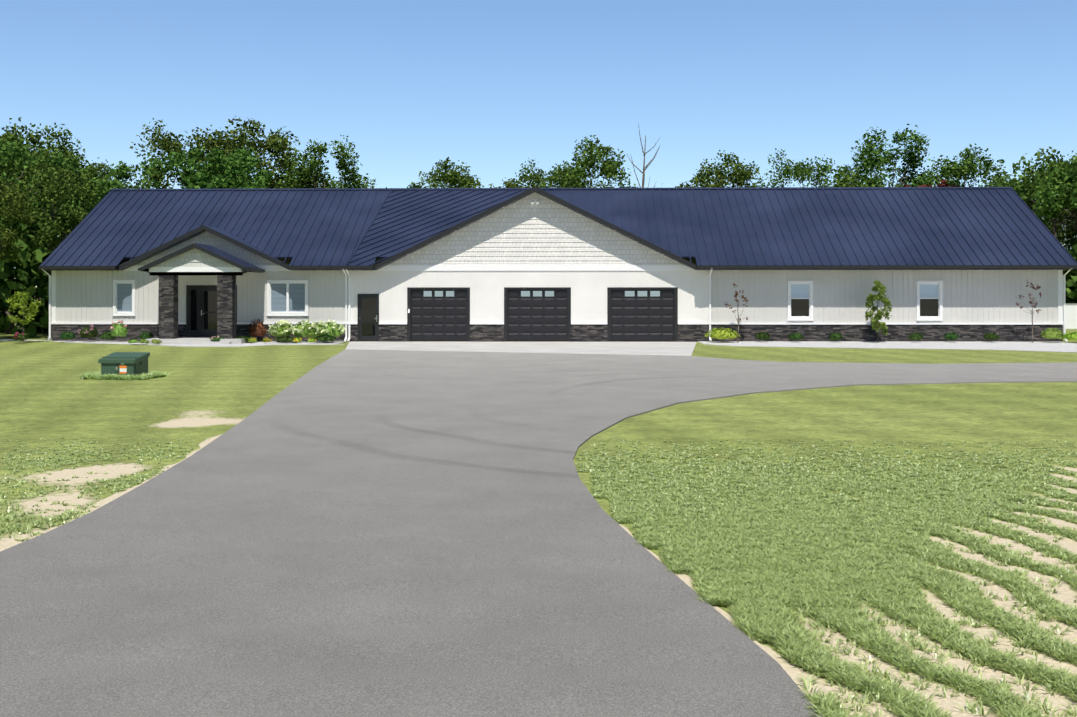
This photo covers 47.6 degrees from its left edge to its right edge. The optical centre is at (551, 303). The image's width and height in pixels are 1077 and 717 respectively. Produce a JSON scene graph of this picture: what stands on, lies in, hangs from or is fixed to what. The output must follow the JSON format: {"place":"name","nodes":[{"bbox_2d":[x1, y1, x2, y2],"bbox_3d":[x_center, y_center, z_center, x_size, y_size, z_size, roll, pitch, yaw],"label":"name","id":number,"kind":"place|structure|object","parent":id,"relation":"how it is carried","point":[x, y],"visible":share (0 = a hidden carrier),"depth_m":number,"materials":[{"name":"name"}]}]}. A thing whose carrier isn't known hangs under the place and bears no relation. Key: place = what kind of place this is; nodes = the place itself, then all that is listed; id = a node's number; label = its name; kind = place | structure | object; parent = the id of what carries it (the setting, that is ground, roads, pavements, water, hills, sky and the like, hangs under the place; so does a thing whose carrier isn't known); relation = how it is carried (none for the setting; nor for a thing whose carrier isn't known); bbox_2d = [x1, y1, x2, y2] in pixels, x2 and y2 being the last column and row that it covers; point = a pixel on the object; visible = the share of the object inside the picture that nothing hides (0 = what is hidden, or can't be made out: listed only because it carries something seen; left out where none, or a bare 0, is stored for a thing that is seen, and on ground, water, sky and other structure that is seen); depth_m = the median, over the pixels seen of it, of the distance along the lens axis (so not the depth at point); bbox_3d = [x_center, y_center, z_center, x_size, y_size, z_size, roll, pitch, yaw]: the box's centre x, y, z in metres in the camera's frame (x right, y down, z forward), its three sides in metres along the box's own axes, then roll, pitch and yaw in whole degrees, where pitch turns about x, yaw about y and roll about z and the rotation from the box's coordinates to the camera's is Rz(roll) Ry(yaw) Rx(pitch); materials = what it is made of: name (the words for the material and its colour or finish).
{"place":"outdoors","nodes":[
{"label":"outdoors","id":0,"kind":"place"},
{"bbox_2d":[154,248,235,266],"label":"porch gable shakes","id":1,"kind":"object","parent":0,"point":[194,257],"visible":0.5,"depth_m":51.13,"materials":[{"name":"wood"}]},
{"bbox_2d":[160,243,260,268],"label":"porch roof","id":2,"kind":"structure","parent":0,"point":[227,255],"depth_m":51.81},
{"bbox_2d":[0,349,1076,716],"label":"driveway asphalt","id":3,"kind":"structure","parent":0,"point":[390,533],"depth_m":10.33,"materials":[{"name":"asphalt"}]},
{"bbox_2d":[0,287,1076,716],"bbox_3d":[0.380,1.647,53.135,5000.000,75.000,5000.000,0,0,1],"label":"lawn ground","id":4,"kind":"structure","parent":0,"point":[194,397],"depth_m":21.78,"materials":[{"name":"plant"}]},
{"bbox_2d":[0,162,25,189],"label":"tree","id":5,"kind":"object","parent":4,"relation":"on","point":[5,181],"visible":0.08,"depth_m":65.14,"materials":[{"name":"green plant"}]},
{"bbox_2d":[0,171,35,262],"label":"tree","id":6,"kind":"object","parent":4,"relation":"on","point":[20,200],"visible":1,"depth_m":54.50,"materials":[{"name":"green plant"}]},
{"bbox_2d":[12,332,26,340],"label":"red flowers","id":7,"kind":"object","parent":4,"relation":"on","point":[18,337],"visible":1,"depth_m":51.35,"materials":[{"name":"green plant"}]},
{"bbox_2d":[6,291,41,342],"bbox_3d":[-22.670,0.713,52.361,1.418,2.510,1.624,0,0,1],"label":"pale young tree","id":8,"kind":"object","parent":4,"relation":"on","point":[32,309],"visible":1,"depth_m":52.12,"materials":[{"name":"green plant"}]},
{"bbox_2d":[0,256,47,332],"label":"understory","id":9,"kind":"object","parent":4,"relation":"on","point":[35,295],"visible":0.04,"depth_m":63.03,"materials":[{"name":"green plant"}]},
{"bbox_2d":[0,217,63,337],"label":"understory","id":10,"kind":"object","parent":4,"relation":"on","point":[27,266],"visible":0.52,"depth_m":57.64,"materials":[{"name":"green plant"}]},
{"bbox_2d":[0,135,83,333],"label":"tree","id":11,"kind":"object","parent":4,"relation":"on","point":[13,153],"visible":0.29,"depth_m":61.37,"materials":[{"name":"green plant"}]},
{"bbox_2d":[0,159,87,335],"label":"tree","id":12,"kind":"object","parent":4,"relation":"on","point":[56,190],"visible":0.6,"depth_m":58.63,"materials":[{"name":"green plant"}]},
{"bbox_2d":[0,117,104,327],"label":"tree","id":13,"kind":"object","parent":4,"relation":"on","point":[35,140],"visible":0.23,"depth_m":67.76,"materials":[{"name":"green plant"}]},
{"bbox_2d":[18,123,88,299],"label":"tree","id":14,"kind":"object","parent":4,"relation":"on","point":[30,147],"visible":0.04,"depth_m":84.13,"materials":[{"name":"green plant"}]},
{"bbox_2d":[11,149,125,241],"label":"tree","id":15,"kind":"object","parent":4,"relation":"on","point":[104,185],"visible":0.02,"depth_m":73.23,"materials":[{"name":"green plant"}]},
{"bbox_2d":[73,172,129,226],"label":"tree","id":16,"kind":"object","parent":4,"relation":"on","point":[114,186],"depth_m":82.04,"materials":[{"name":"green plant"}]},
{"bbox_2d":[87,157,117,188],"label":"tree","id":17,"kind":"object","parent":4,"relation":"on","point":[105,169],"visible":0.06,"depth_m":101.04,"materials":[{"name":"green plant"}]},
{"bbox_2d":[2,434,221,550],"bbox_3d":[-5.128,2.207,15.262,0.394,0.195,12.637,0,0,-2],"label":"sand edge","id":18,"kind":"object","parent":4,"relation":"on","point":[101,503],"visible":0.27,"depth_m":14.24,"materials":[{"name":"sand"}]},
{"bbox_2d":[77,370,169,379],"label":"grass","id":19,"kind":"structure","parent":4,"relation":"on","point":[117,376],"depth_m":31.77,"materials":[{"name":"plant"}]},
{"bbox_2d":[98,352,149,375],"bbox_3d":[-11.331,1.682,32.406,1.200,0.760,0.950,0,0,9],"label":"utility box","id":20,"kind":"object","parent":4,"relation":"on","point":[126,363],"visible":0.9,"depth_m":32.08,"materials":[{"name":"green"}]},
{"bbox_2d":[117,258,148,269],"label":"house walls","id":21,"kind":"structure","parent":4,"relation":"on","point":[124,260],"depth_m":62.07,"materials":[{"name":"grey"}]},
{"bbox_2d":[40,187,1076,269],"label":"roof","id":22,"kind":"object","parent":21,"relation":"on","point":[720,226],"visible":0.69,"depth_m":56.65,"materials":[{"name":"blue metal"}]},
{"bbox_2d":[47,191,1076,270],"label":"soffits","id":23,"kind":"object","parent":21,"relation":"on","point":[164,249],"visible":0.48,"depth_m":52.94,"materials":[{"name":"grey"}]},
{"bbox_2d":[64,199,663,312],"bbox_3d":[0.201,-2.079,52.969,42.950,4.950,0.340,0,0,1],"label":"outdoor wall light","id":24,"kind":"object","parent":23,"relation":"attached to","point":[535,200],"visible":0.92,"depth_m":53.03,"materials":[{"name":"black"}]},
{"bbox_2d":[39,186,1076,269],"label":"roof trim","id":25,"kind":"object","parent":23,"relation":"on","point":[579,210],"visible":0.81,"depth_m":52.49,"materials":[{"name":"black"}]},
{"bbox_2d":[106,146,207,188],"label":"tree","id":26,"kind":"object","parent":4,"relation":"on","point":[123,169],"visible":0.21,"depth_m":98.65,"materials":[{"name":"green plant"}]},
{"bbox_2d":[0,339,347,346],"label":"walkway","id":27,"kind":"structure","parent":4,"relation":"on","point":[259,343],"depth_m":51.07,"materials":[{"name":"concrete"}]},
{"bbox_2d":[60,331,75,338],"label":"boxwood","id":28,"kind":"object","parent":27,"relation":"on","point":[67,335],"visible":1,"depth_m":52.45,"materials":[{"name":"green plant"}]},
{"bbox_2d":[77,324,98,337],"bbox_3d":[-19.931,1.162,52.526,0.905,0.608,0.889,0,0,1],"label":"pink hydrangea","id":29,"kind":"object","parent":27,"relation":"on","point":[89,332],"visible":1,"depth_m":52.34,"materials":[{"name":"green plant"}]},
{"bbox_2d":[99,331,114,339],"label":"boxwood","id":30,"kind":"object","parent":27,"relation":"on","point":[107,335],"visible":0.83,"depth_m":52.40,"materials":[{"name":"green plant"}]},
{"bbox_2d":[110,319,127,336],"bbox_3d":[-18.643,1.046,52.612,0.751,0.770,0.781,0,0,1],"label":"pink hydrangea","id":31,"kind":"object","parent":27,"relation":"on","point":[118,329],"visible":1,"depth_m":52.44,"materials":[{"name":"green plant"}]},
{"bbox_2d":[138,331,153,338],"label":"boxwood","id":32,"kind":"object","parent":27,"relation":"on","point":[145,335],"visible":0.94,"depth_m":52.40,"materials":[{"name":"green plant"}]},
{"bbox_2d":[209,336,224,340],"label":"flowering plant","id":33,"kind":"object","parent":27,"relation":"on","point":[216,338],"visible":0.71,"depth_m":50.86,"materials":[{"name":"green plant"}]},
{"bbox_2d":[234,335,255,340],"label":"plants","id":34,"kind":"object","parent":27,"relation":"on","point":[245,338],"visible":0.42,"depth_m":51.50,"materials":[{"name":"green plant"}]},
{"bbox_2d":[247,319,267,335],"bbox_3d":[-12.642,1.025,52.531,0.853,0.751,0.908,0,0,1],"label":"ninebark","id":35,"kind":"object","parent":27,"relation":"on","point":[257,329],"visible":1,"depth_m":52.31,"materials":[{"name":"brown plant"}]},
{"bbox_2d":[267,319,292,336],"bbox_3d":[-11.626,1.039,52.410,1.120,0.774,1.056,0,0,1],"label":"lime hydrangea","id":36,"kind":"object","parent":27,"relation":"on","point":[281,328],"visible":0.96,"depth_m":52.14,"materials":[{"name":"green plant"}]},
{"bbox_2d":[272,336,299,341],"bbox_3d":[-11.156,1.475,51.591,1.184,0.267,1.174,0,0,1],"label":"juniper","id":37,"kind":"object","parent":27,"relation":"on","point":[285,339],"visible":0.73,"depth_m":51.33,"materials":[{"name":"green plant"}]},
{"bbox_2d":[290,319,310,336],"bbox_3d":[-10.657,1.030,52.287,1.059,0.801,1.080,0,0,-29],"label":"lime hydrangea","id":38,"kind":"object","parent":27,"relation":"on","point":[301,330],"visible":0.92,"depth_m":51.97,"materials":[{"name":"green plant"}]},
{"bbox_2d":[306,320,327,336],"bbox_3d":[-10.109,1.051,52.359,1.027,0.752,1.068,0,0,-40],"label":"lime hydrangea","id":39,"kind":"object","parent":27,"relation":"on","point":[316,328],"visible":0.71,"depth_m":52.04,"materials":[{"name":"green plant"}]},
{"bbox_2d":[314,335,337,341],"bbox_3d":[-9.582,1.453,51.575,1.070,0.287,1.036,0,0,31],"label":"juniper","id":40,"kind":"object","parent":27,"relation":"on","point":[324,338],"visible":0.9,"depth_m":51.29,"materials":[{"name":"green plant"}]},
{"bbox_2d":[320,319,345,336],"bbox_3d":[-9.369,1.047,52.270,1.225,0.765,1.040,0,0,-40],"label":"lime hydrangea","id":41,"kind":"object","parent":27,"relation":"on","point":[334,329],"visible":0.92,"depth_m":52.02,"materials":[{"name":"green plant"}]},
{"bbox_2d":[130,118,258,188],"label":"tree","id":42,"kind":"object","parent":4,"relation":"on","point":[165,143],"visible":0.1,"depth_m":102.27,"materials":[{"name":"green plant"}]},
{"bbox_2d":[138,243,264,337],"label":"porch trim","id":43,"kind":"structure","parent":4,"relation":"on","point":[144,268],"depth_m":51.08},
{"bbox_2d":[147,337,256,343],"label":"porch slab","id":44,"kind":"structure","parent":4,"relation":"on","point":[192,340],"depth_m":50.87,"materials":[{"name":"concrete"}]},
{"bbox_2d":[159,275,233,338],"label":"porch columns","id":45,"kind":"structure","parent":44,"relation":"on","point":[168,306],"depth_m":51.16,"materials":[{"name":"stone"}]},
{"bbox_2d":[149,267,254,272],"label":"porch beams","id":46,"kind":"structure","parent":45,"relation":"on","point":[194,269],"depth_m":51.11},
{"bbox_2d":[182,148,272,188],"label":"tree","id":47,"kind":"object","parent":4,"relation":"on","point":[234,169],"visible":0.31,"depth_m":97.20,"materials":[{"name":"green plant"}]},
{"bbox_2d":[187,116,330,188],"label":"tree","id":48,"kind":"object","parent":4,"relation":"on","point":[275,145],"visible":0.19,"depth_m":104.41,"materials":[{"name":"green plant"}]},
{"bbox_2d":[265,176,323,187],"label":"tree","id":49,"kind":"object","parent":4,"relation":"on","point":[299,185],"depth_m":103.99,"materials":[{"name":"green plant"}]},
{"bbox_2d":[275,135,375,187],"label":"tree","id":50,"kind":"object","parent":4,"relation":"on","point":[308,171],"visible":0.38,"depth_m":101.07,"materials":[{"name":"green plant"}]},
{"bbox_2d":[418,157,483,187],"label":"tree","id":51,"kind":"object","parent":4,"relation":"on","point":[453,177],"visible":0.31,"depth_m":102.09,"materials":[{"name":"green plant"}]},
{"bbox_2d":[489,178,549,187],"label":"tree","id":52,"kind":"object","parent":4,"relation":"on","point":[510,184],"visible":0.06,"depth_m":101.16,"materials":[{"name":"green plant"}]},
{"bbox_2d":[346,341,696,355],"bbox_3d":[-1.372,1.773,47.556,15.150,0.254,11.234,0,0,1],"label":"concrete apron","id":53,"kind":"object","parent":4,"relation":"on","point":[657,348],"visible":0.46,"depth_m":47.76,"materials":[{"name":"concrete"}]},
{"bbox_2d":[0,437,1076,716],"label":"grass tufts","id":54,"kind":"object","parent":4,"relation":"on","point":[774,559],"visible":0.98,"depth_m":11.23,"materials":[{"name":"plant"}]},
{"bbox_2d":[511,158,598,187],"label":"tree","id":55,"kind":"object","parent":4,"relation":"on","point":[530,178],"visible":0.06,"depth_m":103.94,"materials":[{"name":"green plant"}]},
{"bbox_2d":[52,324,1062,341],"bbox_3d":[0.221,1.871,60.456,44.010,1.950,14.730,0,0,1],"label":"stone wainscot","id":56,"kind":"object","parent":4,"relation":"on","point":[598,333],"visible":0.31,"depth_m":52.91,"materials":[{"name":"stone"}]},
{"bbox_2d":[50,322,1063,324],"bbox_3d":[0.054,0.857,53.100,44.070,0.080,0.085,0,0,1],"label":"stone ledge","id":57,"kind":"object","parent":56,"relation":"on","point":[606,323],"depth_m":52.84,"materials":[{"name":"white"}]},
{"bbox_2d":[56,270,347,321],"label":"house wall","id":58,"kind":"structure","parent":57,"relation":"on","point":[84,296],"depth_m":53.51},
{"bbox_2d":[348,270,709,322],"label":"garage wall","id":59,"kind":"structure","parent":57,"relation":"on","point":[588,296],"depth_m":53.17,"materials":[{"name":"paint"}]},
{"bbox_2d":[123,265,695,270],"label":"gable frieze boards","id":60,"kind":"object","parent":59,"relation":"on","point":[517,268],"visible":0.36,"depth_m":53.14,"materials":[{"name":"white"}]},
{"bbox_2d":[136,231,277,264],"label":"entry gable shakes","id":61,"kind":"object","parent":60,"relation":"attached to","point":[213,240],"visible":0.44,"depth_m":53.45,"materials":[{"name":"wood"}]},
{"bbox_2d":[388,192,683,264],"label":"garage gable shakes","id":62,"kind":"object","parent":59,"relation":"attached to","point":[525,231],"visible":0.94,"depth_m":53.14,"materials":[{"name":"wood"}]},
{"bbox_2d":[51,270,1062,322],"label":"corner boards","id":63,"kind":"object","parent":57,"relation":"on","point":[1060,296],"visible":1,"depth_m":52.61,"materials":[{"name":"white"}]},
{"bbox_2d":[710,270,1057,322],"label":"house wall","id":64,"kind":"structure","parent":57,"relation":"on","point":[969,296],"depth_m":52.81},
{"bbox_2d":[42,268,1072,340],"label":"downspouts","id":65,"kind":"object","parent":4,"relation":"on","point":[1064,306],"visible":0.96,"depth_m":53.27,"materials":[{"name":"white"}]},
{"bbox_2d":[536,135,637,187],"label":"tree","id":66,"kind":"object","parent":4,"relation":"on","point":[608,168],"visible":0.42,"depth_m":100.09,"materials":[{"name":"green plant"}]},
{"bbox_2d":[627,124,659,187],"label":"dead snag","id":67,"kind":"object","parent":4,"relation":"on","point":[644,169],"visible":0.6,"depth_m":99.95,"materials":[{"name":"wood"}]},
{"bbox_2d":[675,175,731,187],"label":"tree","id":68,"kind":"object","parent":4,"relation":"on","point":[721,183],"visible":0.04,"depth_m":98.42,"materials":[{"name":"green plant"}]},
{"bbox_2d":[618,523,813,698],"bbox_3d":[1.236,2.296,9.222,0.307,0.122,7.837,0,0,-8],"label":"sand edge","id":69,"kind":"object","parent":4,"relation":"on","point":[782,662],"visible":0.06,"depth_m":8.50,"materials":[{"name":"sand"}]},
{"bbox_2d":[691,150,772,187],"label":"tree","id":70,"kind":"object","parent":4,"relation":"on","point":[740,177],"visible":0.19,"depth_m":102.09,"materials":[{"name":"green plant"}]},
{"bbox_2d":[724,284,747,341],"bbox_3d":[7.885,0.546,51.908,1.054,2.836,0.916,0,0,1],"label":"young tree","id":71,"kind":"object","parent":4,"relation":"on","point":[736,300],"visible":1,"depth_m":51.84,"materials":[{"name":"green plant"}]},
{"bbox_2d":[765,148,860,186],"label":"tree","id":72,"kind":"object","parent":4,"relation":"on","point":[798,171],"visible":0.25,"depth_m":104.09,"materials":[{"name":"green plant"}]},
{"bbox_2d":[833,171,897,186],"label":"tree","id":73,"kind":"object","parent":4,"relation":"on","point":[844,183],"visible":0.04,"depth_m":98.30,"materials":[{"name":"green plant"}]},
{"bbox_2d":[863,280,891,342],"bbox_3d":[13.828,0.431,51.713,1.164,3.065,1.548,0,0,33],"label":"tree","id":74,"kind":"object","parent":4,"relation":"on","point":[876,324],"visible":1,"depth_m":51.55,"materials":[{"name":"green plant"}]},
{"bbox_2d":[698,341,1076,352],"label":"walkway","id":75,"kind":"structure","parent":4,"relation":"on","point":[1031,346],"depth_m":49.41,"materials":[{"name":"concrete"}]},
{"bbox_2d":[705,327,739,338],"bbox_3d":[7.308,1.248,52.007,1.523,0.505,1.446,0,0,1],"label":"shrub","id":76,"kind":"object","parent":75,"relation":"on","point":[720,333],"visible":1,"depth_m":51.68,"materials":[{"name":"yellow plant"}]},
{"bbox_2d":[755,332,769,339],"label":"boxwood","id":77,"kind":"object","parent":75,"relation":"on","point":[761,336],"visible":1,"depth_m":52.05,"materials":[{"name":"green plant"}]},
{"bbox_2d":[788,332,803,339],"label":"boxwood","id":78,"kind":"object","parent":75,"relation":"on","point":[796,336],"visible":1,"depth_m":52.01,"materials":[{"name":"green plant"}]},
{"bbox_2d":[827,332,841,339],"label":"boxwood","id":79,"kind":"object","parent":75,"relation":"on","point":[836,336],"visible":1,"depth_m":51.94,"materials":[{"name":"green plant"}]},
{"bbox_2d":[908,332,923,339],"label":"boxwood","id":80,"kind":"object","parent":75,"relation":"on","point":[916,336],"visible":1,"depth_m":51.86,"materials":[{"name":"green plant"}]},
{"bbox_2d":[943,331,958,339],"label":"boxwood","id":81,"kind":"object","parent":75,"relation":"on","point":[950,336],"visible":1,"depth_m":51.87,"materials":[{"name":"green plant"}]},
{"bbox_2d":[983,332,999,339],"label":"boxwood","id":82,"kind":"object","parent":75,"relation":"on","point":[993,336],"visible":1,"depth_m":51.80,"materials":[{"name":"green plant"}]},
{"bbox_2d":[1040,328,1064,338],"bbox_3d":[21.251,1.246,51.693,0.980,0.511,1.004,0,0,1],"label":"corner shrub","id":83,"kind":"object","parent":75,"relation":"on","point":[1055,333],"visible":1,"depth_m":51.48,"materials":[{"name":"green plant"}]},
{"bbox_2d":[834,124,952,186],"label":"tree","id":84,"kind":"object","parent":4,"relation":"on","point":[871,163],"visible":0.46,"depth_m":101.72,"materials":[{"name":"green plant"}]},
{"bbox_2d":[903,180,957,186],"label":"red maple tree","id":85,"kind":"object","parent":4,"relation":"on","point":[943,184],"visible":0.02,"depth_m":82.63,"materials":[{"name":"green plant"}]},
{"bbox_2d":[920,143,1010,186],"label":"tree","id":86,"kind":"object","parent":4,"relation":"on","point":[965,168],"visible":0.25,"depth_m":101.06,"materials":[{"name":"green plant"}]},
{"bbox_2d":[1016,280,1040,342],"bbox_3d":[20.126,0.474,51.543,1.080,2.979,0.928,0,0,1],"label":"young tree","id":87,"kind":"object","parent":4,"relation":"on","point":[1032,302],"visible":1,"depth_m":51.55,"materials":[{"name":"brown plant"}]},
{"bbox_2d":[986,171,1075,247],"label":"tree","id":88,"kind":"object","parent":4,"relation":"on","point":[1008,185],"visible":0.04,"depth_m":92.41,"materials":[{"name":"green plant"}]},
{"bbox_2d":[994,153,1076,276],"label":"tree","id":89,"kind":"object","parent":4,"relation":"on","point":[1020,188],"visible":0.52,"depth_m":78.95,"materials":[{"name":"green plant"}]},
{"bbox_2d":[1021,150,1076,249],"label":"tree","id":90,"kind":"object","parent":4,"relation":"on","point":[1056,225],"visible":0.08,"depth_m":84.03,"materials":[{"name":"green plant"}]},
{"bbox_2d":[1030,165,1076,275],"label":"tree","id":91,"kind":"object","parent":4,"relation":"on","point":[1052,204],"visible":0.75,"depth_m":76.20,"materials":[{"name":"green plant"}]},
{"bbox_2d":[1034,147,1074,249],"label":"tree","id":92,"kind":"object","parent":4,"relation":"on","point":[1047,158],"visible":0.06,"depth_m":97.62,"materials":[{"name":"green plant"}]},
{"bbox_2d":[1062,332,1076,339],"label":"shrub","id":93,"kind":"object","parent":4,"relation":"on","point":[1070,336],"visible":0.96,"depth_m":51.43,"materials":[{"name":"green plant"}]},
{"bbox_2d":[1063,242,1076,302],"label":"tree","id":94,"kind":"object","parent":4,"relation":"on","point":[1071,281],"visible":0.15,"depth_m":75.90,"materials":[{"name":"green plant"}]},
{"bbox_3d":[-1.153,0.311,53.240,36.110,2.670,0.140,0,0,1],"label":"opening backing","id":95,"kind":"object","parent":4,"relation":"on","visible":0},
{"bbox_2d":[186,285,677,341],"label":"door frames","id":96,"kind":"structure","parent":95,"relation":"attached to","point":[200,331],"depth_m":53.25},
{"bbox_2d":[411,289,673,341],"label":"garage doors","id":97,"kind":"structure","parent":96,"relation":"attached to","point":[555,328],"depth_m":53.22,"materials":[{"name":"metal"}]},
{"bbox_2d":[424,291,659,296],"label":"garage door windows","id":98,"kind":"structure","parent":97,"relation":"in","point":[527,293],"depth_m":53.23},
{"bbox_2d":[112,280,942,320],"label":"white window frames","id":99,"kind":"structure","parent":95,"relation":"attached to","point":[939,317],"depth_m":53.32,"materials":[{"name":"plastic"}]},
{"bbox_2d":[117,284,304,311],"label":"windows","id":100,"kind":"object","parent":99,"relation":"in","point":[278,297],"visible":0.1,"depth_m":53.48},
{"bbox_2d":[190,290,937,335],"bbox_3d":[0.481,0.391,53.185,32.640,2.010,0.015,0,0,1],"label":"dark glass","id":101,"kind":"object","parent":99,"relation":"attached to","point":[800,307],"visible":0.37,"depth_m":53.37,"materials":[{"name":"black"}]},
{"bbox_2d":[791,284,937,297],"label":"window shade panes","id":102,"kind":"object","parent":99,"relation":"in","point":[802,290],"visible":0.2,"depth_m":52.90,"materials":[{"name":"glass"}]},
{"bbox_2d":[0,0,1076,286],"label":"sky","id":103,"kind":"structure","parent":0,"point":[491,87],"materials":[{"name":"blue"}]},
{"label":"trailer pad ground","id":104,"kind":"structure","parent":0,"visible":0},
{"bbox_2d":[1066,303,1076,328],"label":"cargo trailer","id":105,"kind":"object","parent":104,"relation":"on","point":[1071,315],"depth_m":68.48,"materials":[{"name":"white"}]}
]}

